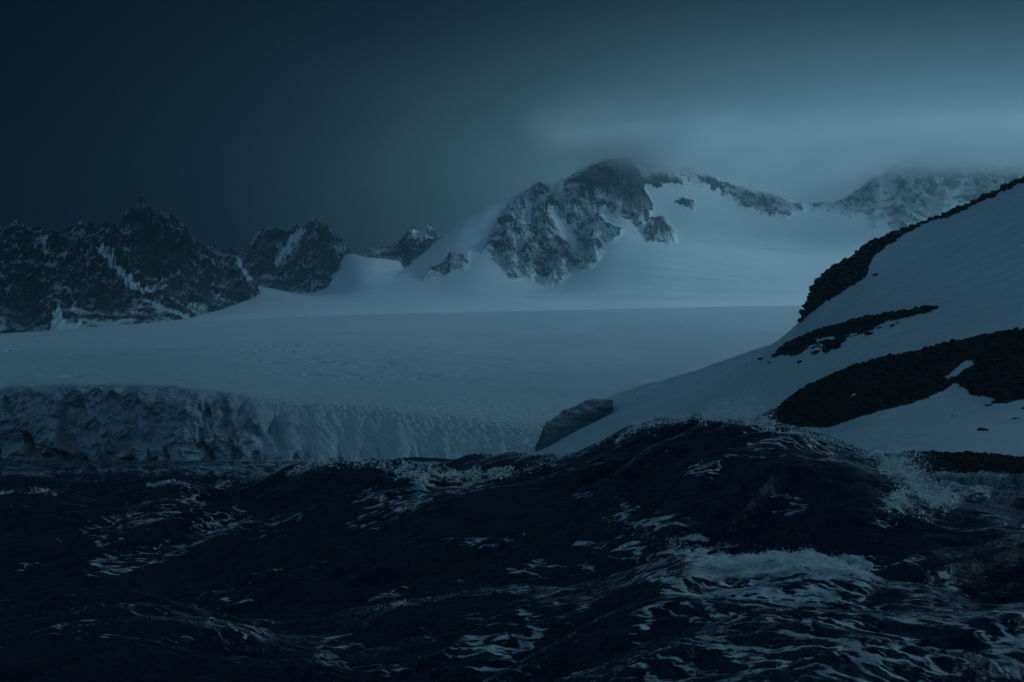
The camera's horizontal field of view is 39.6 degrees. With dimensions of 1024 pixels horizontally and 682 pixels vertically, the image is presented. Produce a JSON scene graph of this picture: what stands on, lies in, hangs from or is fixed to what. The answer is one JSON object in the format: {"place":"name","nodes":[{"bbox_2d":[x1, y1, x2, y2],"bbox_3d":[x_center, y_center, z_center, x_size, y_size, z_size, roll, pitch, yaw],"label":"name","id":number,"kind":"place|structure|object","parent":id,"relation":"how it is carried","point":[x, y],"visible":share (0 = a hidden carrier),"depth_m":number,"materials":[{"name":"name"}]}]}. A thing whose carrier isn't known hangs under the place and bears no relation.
{"place":"outdoors","nodes":[
{"label":"outdoors","id":0,"kind":"place"},
{"bbox_2d":[0,195,259,332],"bbox_3d":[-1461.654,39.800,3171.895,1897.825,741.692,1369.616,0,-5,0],"label":"mountain","id":1,"kind":"structure","parent":0,"point":[145,262],"depth_m":2936.73,"materials":[{"name":"grey stone"}]},
{"bbox_2d":[227,216,349,292],"bbox_3d":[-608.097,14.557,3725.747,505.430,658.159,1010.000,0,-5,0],"label":"mountain","id":2,"kind":"structure","parent":0,"point":[306,258],"depth_m":3506.61,"materials":[{"name":"grey stone"}]},
{"bbox_2d":[0,305,803,460],"bbox_3d":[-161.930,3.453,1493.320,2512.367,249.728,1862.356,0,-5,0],"label":"glacier","id":3,"kind":"object","parent":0,"point":[456,385],"visible":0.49,"depth_m":909.64,"materials":[{"name":"white ice"}]},
{"bbox_2d":[364,225,440,266],"bbox_3d":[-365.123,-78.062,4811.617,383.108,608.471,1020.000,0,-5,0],"label":"mountain","id":4,"kind":"structure","parent":0,"point":[412,245],"depth_m":4628.91,"materials":[{"name":"grey stone"}]},
{"bbox_2d":[394,457,453,461],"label":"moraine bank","id":5,"kind":"structure","parent":0,"point":[420,459],"depth_m":421.70,"materials":[{"name":"grey"}]},
{"bbox_2d":[0,413,1023,681],"bbox_3d":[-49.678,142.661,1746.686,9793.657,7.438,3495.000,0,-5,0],"label":"sea","id":6,"kind":"structure","parent":0,"point":[224,571],"depth_m":26.57,"materials":[{"name":"blue liquid"}]},
{"bbox_2d":[0,486,56,495],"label":"spray","id":7,"kind":"object","parent":6,"relation":"on","point":[43,489],"visible":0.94,"depth_m":48.73,"materials":[{"name":"white liquid"}]},
{"bbox_2d":[146,479,194,489],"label":"spray","id":8,"kind":"object","parent":6,"relation":"on","point":[168,483],"visible":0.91,"depth_m":46.94,"materials":[{"name":"white liquid"}]},
{"bbox_2d":[286,452,409,475],"bbox_3d":[-5.211,3.543,41.047,2.981,0.842,7.401,2,-5,-21],"label":"spray","id":9,"kind":"object","parent":6,"relation":"on","point":[348,460],"visible":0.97,"depth_m":39.70,"materials":[{"name":"white liquid"}]},
{"bbox_2d":[377,600,408,607],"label":"spray","id":10,"kind":"object","parent":6,"relation":"on","point":[401,602],"visible":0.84,"depth_m":18.60,"materials":[{"name":"white liquid"}]},
{"bbox_2d":[394,466,513,485],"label":"spray","id":11,"kind":"object","parent":6,"relation":"on","point":[446,475],"visible":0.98,"depth_m":34.43,"materials":[{"name":"white liquid"}]},
{"bbox_2d":[483,449,551,457],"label":"spray","id":12,"kind":"object","parent":6,"relation":"on","point":[540,453],"visible":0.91,"depth_m":63.88,"materials":[{"name":"white liquid"}]},
{"bbox_2d":[515,434,605,475],"bbox_3d":[1.155,2.906,36.289,2.307,1.050,5.170,0,-5,0],"label":"spray","id":13,"kind":"object","parent":6,"relation":"on","point":[599,441],"visible":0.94,"depth_m":34.43,"materials":[{"name":"white liquid"}]},
{"bbox_2d":[603,518,706,564],"bbox_3d":[2.657,3.303,22.439,1.922,0.710,10.944,0,-5,0],"label":"spray","id":14,"kind":"object","parent":6,"relation":"on","point":[685,552],"visible":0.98,"depth_m":26.10,"materials":[{"name":"white liquid"}]},
{"bbox_2d":[612,404,722,443],"bbox_3d":[3.770,1.967,34.483,2.552,1.212,5.311,-1,-5,10],"label":"spray","id":15,"kind":"object","parent":6,"relation":"on","point":[667,422],"visible":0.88,"depth_m":34.42,"materials":[{"name":"white liquid"}]},
{"bbox_2d":[697,375,781,431],"bbox_3d":[5.187,1.515,34.123,2.128,1.531,6.163,0,-5,0],"label":"spray","id":16,"kind":"object","parent":6,"relation":"on","point":[723,416],"visible":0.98,"depth_m":32.41,"materials":[{"name":"white liquid"}]},
{"bbox_2d":[691,546,873,582],"bbox_3d":[3.319,2.694,17.483,2.240,0.416,1.807,-1,-5,13],"label":"spray","id":17,"kind":"object","parent":6,"relation":"on","point":[780,557],"visible":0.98,"depth_m":17.30,"materials":[{"name":"white liquid"}]},
{"bbox_2d":[778,422,870,457],"bbox_3d":[7.103,2.311,32.908,2.426,0.930,4.515,-1,-5,13],"label":"spray","id":18,"kind":"object","parent":6,"relation":"on","point":[791,430],"visible":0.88,"depth_m":32.57,"materials":[{"name":"white liquid"}]},
{"bbox_2d":[870,423,963,510],"bbox_3d":[9.259,2.791,32.095,2.136,1.970,5.846,-2,-5,20],"label":"spray","id":19,"kind":"object","parent":6,"relation":"on","point":[896,464],"visible":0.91,"depth_m":30.87,"materials":[{"name":"white liquid"}]},
{"bbox_2d":[886,483,951,527],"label":"spray","id":20,"kind":"object","parent":6,"relation":"on","point":[923,496],"visible":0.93,"depth_m":29.13,"materials":[{"name":"white liquid"}]},
{"bbox_2d":[959,484,989,497],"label":"spray","id":21,"kind":"object","parent":6,"relation":"on","point":[979,491],"visible":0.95,"depth_m":59.96,"materials":[{"name":"white liquid"}]},
{"bbox_2d":[0,0,1023,257],"label":"sky","id":22,"kind":"structure","parent":0,"point":[375,121],"materials":[{"name":"blue"}]},
{"bbox_2d":[157,142,1023,322],"bbox_3d":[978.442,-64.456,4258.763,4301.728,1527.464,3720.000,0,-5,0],"label":"mountain","id":23,"kind":"structure","parent":0,"point":[623,233],"depth_m":4017.52,"materials":[{"name":"white snow"}]},
{"bbox_2d":[509,180,1023,473],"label":"snow hill","id":24,"kind":"structure","parent":0,"point":[963,270],"depth_m":353.27,"materials":[{"name":"white snow"}]},
{"bbox_2d":[534,398,612,450],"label":"rock outcrop","id":25,"kind":"structure","parent":24,"relation":"on","point":[564,423],"depth_m":464.75,"materials":[{"name":"rock"}]},
{"bbox_2d":[810,350,820,354],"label":"boulder","id":26,"kind":"object","parent":24,"relation":"on","point":[815,352],"visible":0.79,"depth_m":362.45,"materials":[{"name":"stone"}]},
{"bbox_2d":[822,347,830,352],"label":"boulder","id":27,"kind":"object","parent":24,"relation":"on","point":[825,349],"visible":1,"depth_m":354.85,"materials":[{"name":"stone"}]},
{"bbox_2d":[834,338,846,342],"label":"boulder","id":28,"kind":"object","parent":24,"relation":"on","point":[840,340],"visible":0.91,"depth_m":354.04,"materials":[{"name":"stone"}]},
{"bbox_2d":[770,305,938,358],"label":"scree","id":29,"kind":"structure","parent":24,"relation":"on","point":[869,320],"depth_m":363.63,"materials":[{"name":"stone"}]},
{"bbox_2d":[757,327,1023,428],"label":"scree","id":30,"kind":"structure","parent":24,"relation":"on","point":[884,396],"depth_m":295.15,"materials":[{"name":"stone"}]},
{"bbox_2d":[797,176,1023,322],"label":"scree","id":31,"kind":"structure","parent":24,"relation":"on","point":[819,281],"depth_m":414.38,"materials":[{"name":"stone"}]},
{"bbox_2d":[886,450,1023,473],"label":"scree","id":32,"kind":"structure","parent":24,"relation":"on","point":[965,457],"depth_m":178.49,"materials":[{"name":"stone"}]},
{"bbox_2d":[977,428,988,430],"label":"boulder","id":33,"kind":"object","parent":24,"relation":"on","point":[981,429],"visible":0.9,"depth_m":221.76,"materials":[{"name":"stone"}]}
]}

